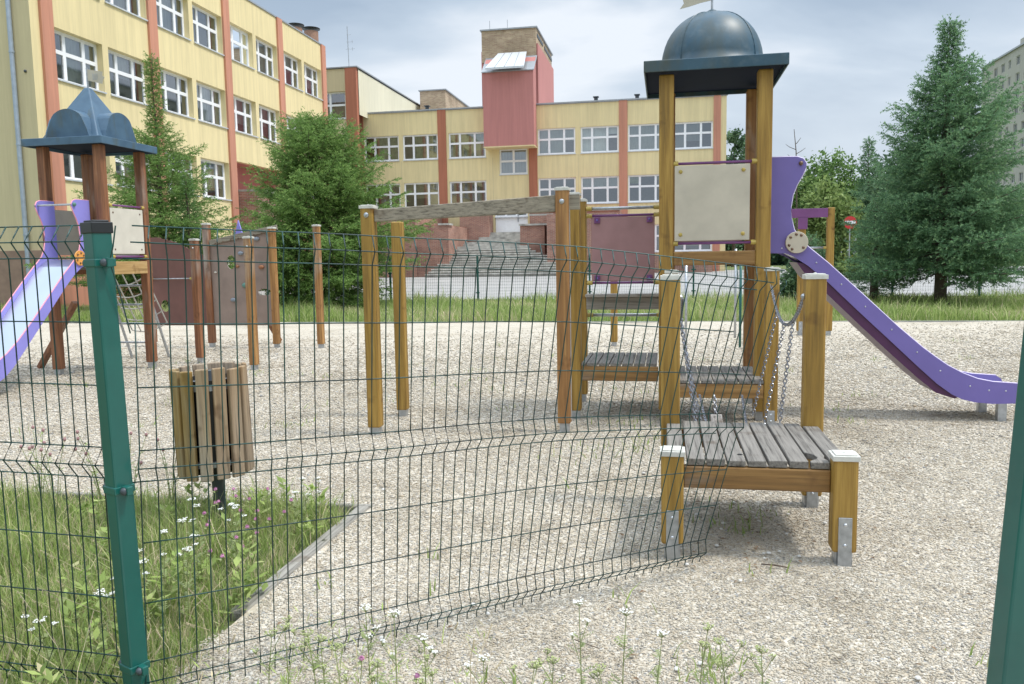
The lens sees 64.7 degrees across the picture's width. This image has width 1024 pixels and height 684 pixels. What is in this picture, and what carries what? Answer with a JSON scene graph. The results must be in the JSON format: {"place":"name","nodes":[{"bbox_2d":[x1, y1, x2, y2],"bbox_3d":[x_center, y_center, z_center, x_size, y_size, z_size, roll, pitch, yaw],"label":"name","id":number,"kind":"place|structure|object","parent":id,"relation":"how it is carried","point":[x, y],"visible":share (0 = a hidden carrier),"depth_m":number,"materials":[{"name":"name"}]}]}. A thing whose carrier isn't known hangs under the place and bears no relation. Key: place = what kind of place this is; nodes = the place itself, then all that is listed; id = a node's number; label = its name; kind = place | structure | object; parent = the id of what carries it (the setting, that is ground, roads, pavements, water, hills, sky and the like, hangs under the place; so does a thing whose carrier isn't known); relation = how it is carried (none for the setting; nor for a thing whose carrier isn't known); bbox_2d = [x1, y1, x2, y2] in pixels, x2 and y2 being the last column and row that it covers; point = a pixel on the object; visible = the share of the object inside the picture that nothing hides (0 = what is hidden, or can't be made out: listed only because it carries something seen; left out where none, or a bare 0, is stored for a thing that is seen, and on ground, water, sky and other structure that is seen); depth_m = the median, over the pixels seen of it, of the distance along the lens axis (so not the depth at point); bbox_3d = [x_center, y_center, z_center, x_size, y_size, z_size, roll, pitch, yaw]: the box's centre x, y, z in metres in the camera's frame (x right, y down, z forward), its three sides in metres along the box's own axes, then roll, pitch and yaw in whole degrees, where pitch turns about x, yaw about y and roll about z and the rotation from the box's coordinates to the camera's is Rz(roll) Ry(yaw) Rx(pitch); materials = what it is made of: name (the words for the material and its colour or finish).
{"place":"outdoors","nodes":[
{"label":"outdoors","id":0,"kind":"place"},
{"bbox_2d":[0,263,1021,683],"bbox_3d":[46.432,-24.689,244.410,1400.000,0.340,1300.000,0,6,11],"label":"ground","id":1,"kind":"structure","parent":0,"point":[220,629],"depth_m":3.91,"materials":[{"name":"plant"}]},
{"bbox_2d":[19,425,51,500],"bbox_3d":[-2.859,0.755,4.883,0.173,0.494,0.138,0,6,11],"label":"thistle weed","id":2,"kind":"object","parent":1,"relation":"on","point":[32,446],"visible":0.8,"depth_m":4.87,"materials":[{"name":"plant"}]},
{"bbox_2d":[21,614,58,672],"bbox_3d":[-1.614,1.070,2.783,0.113,0.295,0.076,-4,7,-30],"label":"yarrow plant","id":3,"kind":"object","parent":1,"relation":"on","point":[44,636],"visible":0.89,"depth_m":2.78,"materials":[{"name":"plant"}]},
{"bbox_2d":[28,437,65,514],"bbox_3d":[-2.665,0.784,4.641,0.223,0.480,0.154,3,7,30],"label":"thistle weed","id":4,"kind":"object","parent":1,"relation":"on","point":[41,450],"visible":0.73,"depth_m":4.65,"materials":[{"name":"plant"}]},
{"bbox_2d":[74,430,104,508],"bbox_3d":[-2.453,0.757,4.784,0.230,0.497,0.087,-4,7,-26],"label":"thistle weed","id":5,"kind":"object","parent":1,"relation":"on","point":[94,472],"visible":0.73,"depth_m":4.78,"materials":[{"name":"plant"}]},
{"bbox_2d":[91,588,114,669],"bbox_3d":[-1.499,1.050,2.958,0.082,0.296,0.093,4,7,37],"label":"yarrow plant","id":6,"kind":"object","parent":1,"relation":"on","point":[103,591],"visible":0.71,"depth_m":2.95,"materials":[{"name":"plant"}]},
{"bbox_2d":[24,49,250,305],"bbox_3d":[-11.739,-5.033,26.278,6.459,8.774,5.445,-2,6,-13],"label":"fir tree","id":7,"kind":"object","parent":1,"relation":"on","point":[164,215],"visible":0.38,"depth_m":25.95,"materials":[{"name":"green plant"}]},
{"bbox_2d":[156,529,171,638],"bbox_3d":[-1.345,0.949,3.126,0.083,0.457,0.064,4,7,38],"label":"yarrow plant","id":8,"kind":"object","parent":1,"relation":"on","point":[163,531],"visible":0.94,"depth_m":3.13,"materials":[{"name":"plant"}]},
{"bbox_2d":[157,438,178,506],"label":"thistle weed","id":9,"kind":"object","parent":1,"relation":"on","point":[169,486],"visible":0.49,"depth_m":4.72,"materials":[{"name":"plant"}]},
{"bbox_2d":[0,489,372,620],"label":"lawn edging","id":10,"kind":"object","parent":1,"relation":"on","point":[309,551],"visible":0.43,"depth_m":4.09,"materials":[{"name":"concrete"}]},
{"bbox_2d":[176,543,197,622],"bbox_3d":[-1.317,0.992,3.280,0.084,0.339,0.112,-2,6,-7],"label":"yarrow plant","id":11,"kind":"object","parent":1,"relation":"on","point":[186,593],"visible":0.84,"depth_m":3.29,"materials":[{"name":"plant"}]},
{"bbox_2d":[167,172,216,253],"bbox_3d":[-10.261,-3.200,25.944,2.344,4.489,2.027,0,6,11],"label":"fir tree","id":12,"kind":"object","parent":1,"relation":"on","point":[187,207],"visible":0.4,"depth_m":25.56,"materials":[{"name":"green plant"}]},
{"bbox_2d":[168,362,254,520],"bbox_3d":[-1.669,0.596,4.545,0.410,0.938,0.410,-2,6,11],"label":"litter bin","id":13,"kind":"object","parent":1,"relation":"on","point":[200,455],"visible":0.86,"depth_m":4.37,"materials":[{"name":"brown wood"}]},
{"bbox_2d":[218,503,238,570],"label":"yarrow plant","id":14,"kind":"object","parent":1,"relation":"on","point":[235,508],"visible":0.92,"depth_m":3.76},
{"bbox_2d":[0,463,502,683],"bbox_3d":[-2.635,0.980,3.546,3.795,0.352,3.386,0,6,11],"label":"lawn grass","id":15,"kind":"structure","parent":1,"relation":"on","point":[149,507],"depth_m":3.83,"materials":[{"name":"plant"}]},
{"bbox_2d":[223,106,436,309],"bbox_3d":[-5.779,-4.134,25.755,6.837,6.593,7.422,-3,6,-17],"label":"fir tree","id":16,"kind":"object","parent":1,"relation":"on","point":[332,184],"visible":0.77,"depth_m":24.55,"materials":[{"name":"green plant"}]},
{"bbox_2d":[0,0,727,306],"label":"school building","id":17,"kind":"structure","parent":1,"relation":"on","point":[238,77],"depth_m":43.82,"materials":[{"name":"yellow"}]},
{"bbox_2d":[54,30,106,93],"bbox_3d":[-15.603,-10.012,28.910,0.500,1.790,2.500,0,6,11],"label":"window","id":18,"kind":"structure","parent":17,"relation":"in","point":[76,55],"depth_m":29.19,"materials":[{"name":"white glass"}]},
{"bbox_2d":[65,155,112,185],"bbox_3d":[-15.482,-6.650,29.245,0.370,1.790,2.500,0,6,11],"label":"window","id":19,"kind":"structure","parent":17,"relation":"in","point":[71,163],"depth_m":28.78,"materials":[{"name":"white glass"}]},
{"bbox_2d":[104,0,147,21],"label":"window","id":20,"kind":"structure","parent":17,"relation":"in","point":[119,4],"depth_m":31.73,"materials":[{"name":"white glass"}]},
{"bbox_2d":[108,50,152,107],"bbox_3d":[-15.085,-10.300,31.618,0.500,1.790,2.530,0,6,11],"label":"window","id":21,"kind":"structure","parent":17,"relation":"in","point":[118,63],"depth_m":31.66,"materials":[{"name":"white glass"}]},
{"bbox_2d":[156,0,191,40],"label":"window","id":22,"kind":"structure","parent":17,"relation":"in","point":[164,7],"depth_m":34.65,"materials":[{"name":"white glass"}]},
{"bbox_2d":[160,70,195,119],"bbox_3d":[-14.447,-10.622,34.628,0.370,1.790,2.435,0,6,11],"label":"window","id":23,"kind":"structure","parent":17,"relation":"in","point":[177,77],"depth_m":35.01,"materials":[{"name":"white glass"}]},
{"bbox_2d":[192,4,224,55],"bbox_3d":[-14.001,-14.265,36.929,0.370,1.790,2.465,0,6,11],"label":"window","id":24,"kind":"structure","parent":17,"relation":"in","point":[207,27],"depth_m":37.29,"materials":[{"name":"white glass"}]},
{"bbox_2d":[196,82,227,128],"bbox_3d":[-14.008,-10.904,37.288,0.500,1.790,2.465,0,6,11],"label":"window","id":25,"kind":"structure","parent":17,"relation":"in","point":[208,107],"depth_m":37.65,"materials":[{"name":"white glass"}]},
{"bbox_2d":[201,159,231,200],"bbox_3d":[-13.951,-7.542,37.635,0.500,1.790,2.465,0,6,11],"label":"window","id":26,"kind":"structure","parent":17,"relation":"in","point":[216,182],"depth_m":38.08,"materials":[{"name":"white glass"}]},
{"bbox_2d":[230,25,254,69],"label":"window","id":27,"kind":"structure","parent":17,"relation":"in","point":[239,39],"depth_m":40.17,"materials":[{"name":"white glass"}]},
{"bbox_2d":[233,96,258,137],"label":"window","id":28,"kind":"structure","parent":17,"relation":"in","point":[241,114],"depth_m":40.59,"materials":[{"name":"white glass"}]},
{"bbox_2d":[256,39,278,80],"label":"window","id":29,"kind":"structure","parent":17,"relation":"in","point":[262,49],"depth_m":42.80,"materials":[{"name":"white glass"}]},
{"bbox_2d":[259,105,281,144],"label":"window","id":30,"kind":"structure","parent":17,"relation":"in","point":[265,114],"depth_m":43.12,"materials":[{"name":"white glass"}]},
{"bbox_2d":[284,53,303,91],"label":"window","id":31,"kind":"structure","parent":17,"relation":"in","point":[286,58],"depth_m":45.72,"materials":[{"name":"clear glass"}]},
{"bbox_2d":[304,64,322,100],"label":"window","id":32,"kind":"structure","parent":17,"relation":"in","point":[309,75],"depth_m":48.38,"materials":[{"name":"clear glass"}]},
{"bbox_2d":[327,92,345,119],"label":"window","id":33,"kind":"structure","parent":17,"relation":"in","point":[336,100],"depth_m":58.24,"materials":[{"name":"clear glass"}]},
{"bbox_2d":[365,136,398,162],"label":"window","id":34,"kind":"structure","parent":17,"relation":"in","point":[389,143],"depth_m":59.84,"materials":[{"name":"clear glass"}]},
{"bbox_2d":[366,183,400,206],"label":"window","id":35,"kind":"structure","parent":17,"relation":"in","point":[396,191],"depth_m":60.12,"materials":[{"name":"clear glass"}]},
{"bbox_2d":[403,134,437,160],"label":"window","id":36,"kind":"structure","parent":17,"relation":"in","point":[425,146],"depth_m":59.29,"materials":[{"name":"clear glass"}]},
{"bbox_2d":[404,182,438,206],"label":"window","id":37,"kind":"structure","parent":17,"relation":"in","point":[430,190],"depth_m":59.66,"materials":[{"name":"clear glass"}]},
{"bbox_2d":[448,132,485,158],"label":"window","id":38,"kind":"structure","parent":17,"relation":"in","point":[465,145],"depth_m":58.70,"materials":[{"name":"clear glass"}]},
{"bbox_2d":[450,180,486,202],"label":"window","id":39,"kind":"structure","parent":17,"relation":"in","point":[456,191],"depth_m":59.05,"materials":[{"name":"clear glass"}]},
{"bbox_2d":[496,214,527,231],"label":"door","id":40,"kind":"structure","parent":17,"relation":"in","point":[502,224],"depth_m":58.56,"materials":[{"name":"grey metal"}]},
{"bbox_2d":[499,149,527,175],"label":"window","id":41,"kind":"structure","parent":17,"relation":"in","point":[512,161],"depth_m":58.19,"materials":[{"name":"clear glass"}]},
{"bbox_2d":[537,127,575,155],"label":"window","id":42,"kind":"structure","parent":17,"relation":"in","point":[551,141],"depth_m":57.50,"materials":[{"name":"clear glass"}]},
{"bbox_2d":[539,177,575,195],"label":"window","id":43,"kind":"structure","parent":17,"relation":"in","point":[574,178],"depth_m":57.71,"materials":[{"name":"white glass"}]},
{"bbox_2d":[580,125,618,153],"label":"window","id":44,"kind":"structure","parent":17,"relation":"in","point":[595,139],"depth_m":56.92,"materials":[{"name":"clear glass"}]},
{"bbox_2d":[581,176,618,203],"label":"window","id":45,"kind":"structure","parent":17,"relation":"in","point":[596,182],"depth_m":57.19,"materials":[{"name":"white glass"}]},
{"bbox_2d":[627,123,658,151],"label":"window","id":46,"kind":"structure","parent":17,"relation":"in","point":[641,137],"depth_m":56.33,"materials":[{"name":"white glass"}]},
{"bbox_2d":[628,174,658,202],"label":"window","id":47,"kind":"structure","parent":17,"relation":"in","point":[632,179],"depth_m":56.60,"materials":[{"name":"white glass"}]},
{"bbox_2d":[675,121,712,149],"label":"window","id":48,"kind":"structure","parent":17,"relation":"in","point":[684,131],"depth_m":55.71,"materials":[{"name":"white glass"}]},
{"bbox_2d":[0,220,786,683],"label":"wire fence","id":49,"kind":"object","parent":1,"relation":"on","point":[118,486],"visible":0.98,"depth_m":2.67,"materials":[{"name":"metal"}]},
{"bbox_2d":[460,215,492,241],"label":"retaining wall","id":50,"kind":"structure","parent":1,"relation":"on","point":[477,227],"depth_m":57.37,"materials":[{"name":"red brick"}]},
{"bbox_2d":[0,284,1023,322],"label":"grass strip","id":51,"kind":"object","parent":1,"relation":"on","point":[898,308],"depth_m":20.50,"materials":[{"name":"plant"}]},
{"bbox_2d":[116,251,1023,300],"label":"fence","id":52,"kind":"object","parent":1,"relation":"on","point":[589,271],"visible":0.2,"depth_m":27.44,"materials":[{"name":"metal"}]},
{"bbox_2d":[122,320,1023,322],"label":"gravel edging","id":53,"kind":"object","parent":1,"relation":"on","point":[687,321],"visible":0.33,"depth_m":17.72,"materials":[{"name":"concrete"}]},
{"bbox_2d":[726,127,745,163],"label":"leafy tree","id":54,"kind":"object","parent":1,"relation":"on","point":[737,141],"visible":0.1,"depth_m":87.21,"materials":[{"name":"green plant"}]},
{"bbox_2d":[779,249,836,299],"bbox_3d":[8.501,-1.835,23.420,1.649,1.868,1.485,0,6,11],"label":"shrub","id":55,"kind":"object","parent":1,"relation":"on","point":[790,278],"visible":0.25,"depth_m":23.23,"materials":[{"name":"green plant"}]},
{"bbox_2d":[725,182,1023,265],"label":"distant wood","id":56,"kind":"object","parent":1,"relation":"on","point":[773,256],"visible":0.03,"depth_m":82.96,"materials":[{"name":"green plant"}]},
{"bbox_2d":[843,199,914,301],"bbox_3d":[10.882,-2.742,24.177,2.097,3.228,2.234,-5,7,-37],"label":"fir tree","id":57,"kind":"object","parent":1,"relation":"on","point":[876,283],"visible":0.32,"depth_m":24.14,"materials":[{"name":"green plant"}]},
{"bbox_2d":[854,142,938,190],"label":"leafy tree","id":58,"kind":"object","parent":1,"relation":"on","point":[891,158],"visible":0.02,"depth_m":56.73,"materials":[{"name":"green plant"}]},
{"bbox_2d":[840,14,1023,302],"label":"fir tree","id":59,"kind":"object","parent":1,"relation":"on","point":[973,198],"visible":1,"depth_m":21.47,"materials":[{"name":"green plant"}]},
{"bbox_2d":[981,37,1023,215],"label":"apartment block","id":60,"kind":"structure","parent":1,"relation":"on","point":[1010,63],"depth_m":133.76,"materials":[{"name":"grey concrete"}]},
{"bbox_2d":[985,55,1023,199],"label":"window frames","id":61,"kind":"structure","parent":60,"relation":"in","point":[1019,55],"depth_m":133.50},
{"bbox_2d":[0,319,1023,683],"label":"gravel ground","id":62,"kind":"structure","parent":0,"point":[338,331],"depth_m":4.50,"materials":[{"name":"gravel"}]},
{"bbox_2d":[0,68,157,380],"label":"play tower","id":63,"kind":"structure","parent":62,"relation":"on","point":[90,128],"depth_m":10.57,"materials":[{"name":"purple wood"}]},
{"bbox_2d":[116,274,169,356],"bbox_3d":[-5.822,-0.418,12.550,0.760,1.624,0.488,0,6,11],"label":"rope net","id":64,"kind":"object","parent":62,"relation":"on","point":[158,326],"visible":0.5,"depth_m":12.61,"materials":[{"name":"fabric"}]},
{"bbox_2d":[188,238,205,362],"bbox_3d":[-4.623,-0.567,11.890,0.117,1.904,0.120,0,6,11],"label":"timber post","id":65,"kind":"object","parent":62,"relation":"on","point":[196,288],"visible":0.9,"depth_m":11.84,"materials":[{"name":"red wood"}]},
{"bbox_2d":[150,220,281,347],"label":"climbing wall","id":66,"kind":"structure","parent":62,"relation":"on","point":[210,291],"depth_m":14.02,"materials":[{"name":"red wood"}]},
{"bbox_2d":[242,236,259,369],"bbox_3d":[-3.523,-0.482,10.933,0.117,1.894,0.120,0,6,11],"label":"timber post","id":67,"kind":"object","parent":62,"relation":"on","point":[247,251],"visible":0.79,"depth_m":10.89,"materials":[{"name":"orange wood"}]},
{"bbox_2d":[21,475,491,683],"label":"leafy herbs","id":68,"kind":"object","parent":62,"relation":"on","point":[44,672],"visible":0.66,"depth_m":3.35,"materials":[{"name":"green plant"}]},
{"bbox_2d":[251,615,291,683],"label":"yarrow plant","id":69,"kind":"object","parent":62,"relation":"on","point":[271,636],"visible":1,"depth_m":2.56,"materials":[{"name":"plant"}]},
{"bbox_2d":[276,622,297,683],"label":"yarrow plant","id":70,"kind":"object","parent":62,"relation":"on","point":[292,644],"visible":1,"depth_m":2.47,"materials":[{"name":"plant"}]},
{"bbox_2d":[298,629,324,683],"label":"yarrow plant","id":71,"kind":"object","parent":62,"relation":"on","point":[310,653],"visible":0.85,"depth_m":2.62,"materials":[{"name":"plant"}]},
{"bbox_2d":[312,224,324,347],"bbox_3d":[-3.237,-0.888,13.558,0.117,2.154,0.120,0,6,11],"label":"timber post","id":72,"kind":"object","parent":62,"relation":"on","point":[319,299],"visible":0.85,"depth_m":13.52,"materials":[{"name":"orange wood"}]},
{"bbox_2d":[300,634,336,683],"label":"yarrow plant","id":73,"kind":"object","parent":62,"relation":"on","point":[323,668],"visible":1,"depth_m":2.51,"materials":[{"name":"plant"}]},
{"bbox_2d":[359,603,380,683],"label":"yarrow plant","id":74,"kind":"object","parent":62,"relation":"on","point":[365,636],"visible":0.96,"depth_m":2.57,"materials":[{"name":"plant"}]},
{"bbox_2d":[367,658,389,683],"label":"yarrow plant","id":75,"kind":"object","parent":62,"relation":"on","point":[377,666],"visible":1,"depth_m":2.41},
{"bbox_2d":[380,609,408,683],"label":"yarrow plant","id":76,"kind":"object","parent":62,"relation":"on","point":[383,640],"visible":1,"depth_m":2.47,"materials":[{"name":"plant"}]},
{"bbox_2d":[413,633,437,683],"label":"yarrow plant","id":77,"kind":"object","parent":62,"relation":"on","point":[431,648],"visible":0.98,"depth_m":2.54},
{"bbox_2d":[359,186,579,434],"bbox_3d":[-0.288,-0.229,6.899,1.760,2.109,0.897,0,6,11],"label":"overhead beam frame","id":78,"kind":"object","parent":62,"relation":"on","point":[562,202],"visible":0.88,"depth_m":6.63,"materials":[{"name":"brown wood"}]},
{"bbox_2d":[9,338,1019,683],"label":"gravel weeds","id":79,"kind":"object","parent":62,"relation":"on","point":[731,504],"visible":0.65,"depth_m":3.95,"materials":[{"name":"green plant"}]},
{"bbox_2d":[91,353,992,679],"bbox_3d":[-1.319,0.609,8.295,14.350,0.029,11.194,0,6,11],"label":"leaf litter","id":80,"kind":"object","parent":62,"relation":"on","point":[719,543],"visible":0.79,"depth_m":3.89,"materials":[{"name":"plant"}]},
{"bbox_2d":[536,648,564,683],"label":"yarrow plant","id":81,"kind":"object","parent":62,"relation":"on","point":[551,660],"visible":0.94,"depth_m":2.48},
{"bbox_2d":[568,597,593,683],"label":"yarrow plant","id":82,"kind":"object","parent":62,"relation":"on","point":[582,644],"visible":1,"depth_m":2.52,"materials":[{"name":"plant"}]},
{"bbox_2d":[610,284,617,345],"bbox_3d":[1.658,-0.566,13.133,0.122,1.434,0.125,0,6,11],"label":"timber post","id":83,"kind":"object","parent":62,"relation":"on","point":[614,289],"visible":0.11,"depth_m":13.11,"materials":[{"name":"brown wood"}]},
{"bbox_2d":[570,192,658,418],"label":"stepped deck","id":84,"kind":"structure","parent":62,"relation":"on","point":[621,232],"depth_m":7.94,"materials":[{"name":"brown wood"}]},
{"bbox_2d":[611,607,633,683],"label":"yarrow plant","id":85,"kind":"object","parent":62,"relation":"on","point":[626,615],"visible":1,"depth_m":2.49,"materials":[{"name":"plant"}]},
{"bbox_2d":[650,630,669,683],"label":"yarrow plant","id":86,"kind":"object","parent":62,"relation":"on","point":[658,670],"visible":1,"depth_m":2.52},
{"bbox_2d":[690,622,714,683],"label":"yarrow plant","id":87,"kind":"object","parent":62,"relation":"on","point":[707,628],"visible":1,"depth_m":2.51,"materials":[{"name":"plant"}]},
{"bbox_2d":[684,249,741,347],"bbox_3d":[3.507,-0.676,13.038,0.629,1.650,2.045,3,7,37],"label":"steel bar frame","id":88,"kind":"object","parent":62,"relation":"on","point":[735,291],"visible":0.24,"depth_m":12.62,"materials":[{"name":"green paint"}]},
{"bbox_2d":[665,267,780,426],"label":"platform","id":89,"kind":"structure","parent":62,"relation":"on","point":[767,376],"depth_m":6.72,"materials":[{"name":"brown wood"}]},
{"bbox_2d":[712,636,745,683],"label":"yarrow plant","id":90,"kind":"object","parent":62,"relation":"on","point":[716,661],"visible":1,"depth_m":2.54,"materials":[{"name":"plant"}]},
{"bbox_2d":[660,272,860,566],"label":"platform","id":91,"kind":"structure","parent":62,"relation":"on","point":[813,456],"depth_m":4.00,"materials":[{"name":"brown wood"}]},
{"bbox_2d":[680,284,804,465],"bbox_3d":[1.557,0.200,5.730,0.785,1.178,2.185,0,6,11],"label":"chain crossing","id":92,"kind":"object","parent":91,"relation":"attached to","point":[791,323],"visible":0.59,"depth_m":5.53,"materials":[{"name":"metal"}]},
{"bbox_2d":[746,645,776,683],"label":"yarrow plant","id":93,"kind":"object","parent":62,"relation":"on","point":[761,663],"visible":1,"depth_m":2.56,"materials":[{"name":"plant"}]},
{"bbox_2d":[791,207,834,335],"bbox_3d":[5.096,-1.211,14.454,1.220,2.330,0.150,0,6,11],"label":"spring frame","id":94,"kind":"object","parent":62,"relation":"on","point":[802,215],"visible":0.62,"depth_m":14.28,"materials":[{"name":"brown wood"}]},
{"bbox_2d":[644,0,1017,421],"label":"play tower","id":95,"kind":"structure","parent":62,"relation":"on","point":[711,51],"depth_m":6.95,"materials":[{"name":"brown wood"}]},
{"bbox_2d":[986,327,1023,683],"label":"fence post","id":96,"kind":"object","parent":62,"relation":"on","point":[1006,660],"visible":1,"depth_m":1.91,"materials":[{"name":"metal"}]},
{"bbox_2d":[251,0,1023,193],"label":"sky","id":97,"kind":"structure","parent":0,"point":[848,59],"materials":[{"name":"white"}]},
{"bbox_2d":[259,266,1023,299],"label":"paved yard","id":98,"kind":"structure","parent":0,"point":[492,289],"depth_m":36.02,"materials":[{"name":"concrete"}]},
{"bbox_2d":[377,206,467,277],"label":"retaining wall","id":99,"kind":"structure","parent":98,"relation":"on","point":[440,229],"depth_m":52.84,"materials":[{"name":"red brick"}]},
{"bbox_2d":[427,232,588,277],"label":"outdoor staircase","id":100,"kind":"structure","parent":98,"relation":"on","point":[498,250],"depth_m":52.41,"materials":[{"name":"concrete"}]},
{"bbox_2d":[519,209,711,272],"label":"retaining wall","id":101,"kind":"structure","parent":98,"relation":"on","point":[540,228],"depth_m":53.63,"materials":[{"name":"red brick"}]},
{"bbox_2d":[792,145,865,237],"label":"leafy tree","id":102,"kind":"object","parent":98,"relation":"on","point":[829,168],"visible":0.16,"depth_m":57.15,"materials":[{"name":"green plant"}]},
{"bbox_2d":[792,173,873,266],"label":"leafy tree","id":103,"kind":"object","parent":98,"relation":"on","point":[827,195],"visible":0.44,"depth_m":41.44,"materials":[{"name":"green plant"}]},
{"bbox_2d":[834,252,881,279],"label":"shrub","id":104,"kind":"object","parent":98,"relation":"on","point":[841,267],"visible":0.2,"depth_m":37.38,"materials":[{"name":"green plant"}]},
{"bbox_2d":[838,136,883,230],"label":"fir tree","id":105,"kind":"object","parent":98,"relation":"on","point":[867,168],"visible":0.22,"depth_m":49.82,"materials":[{"name":"green plant"}]},
{"bbox_2d":[856,165,962,269],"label":"leafy tree","id":106,"kind":"object","parent":98,"relation":"on","point":[872,188],"visible":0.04,"depth_m":47.81,"materials":[{"name":"green plant"}]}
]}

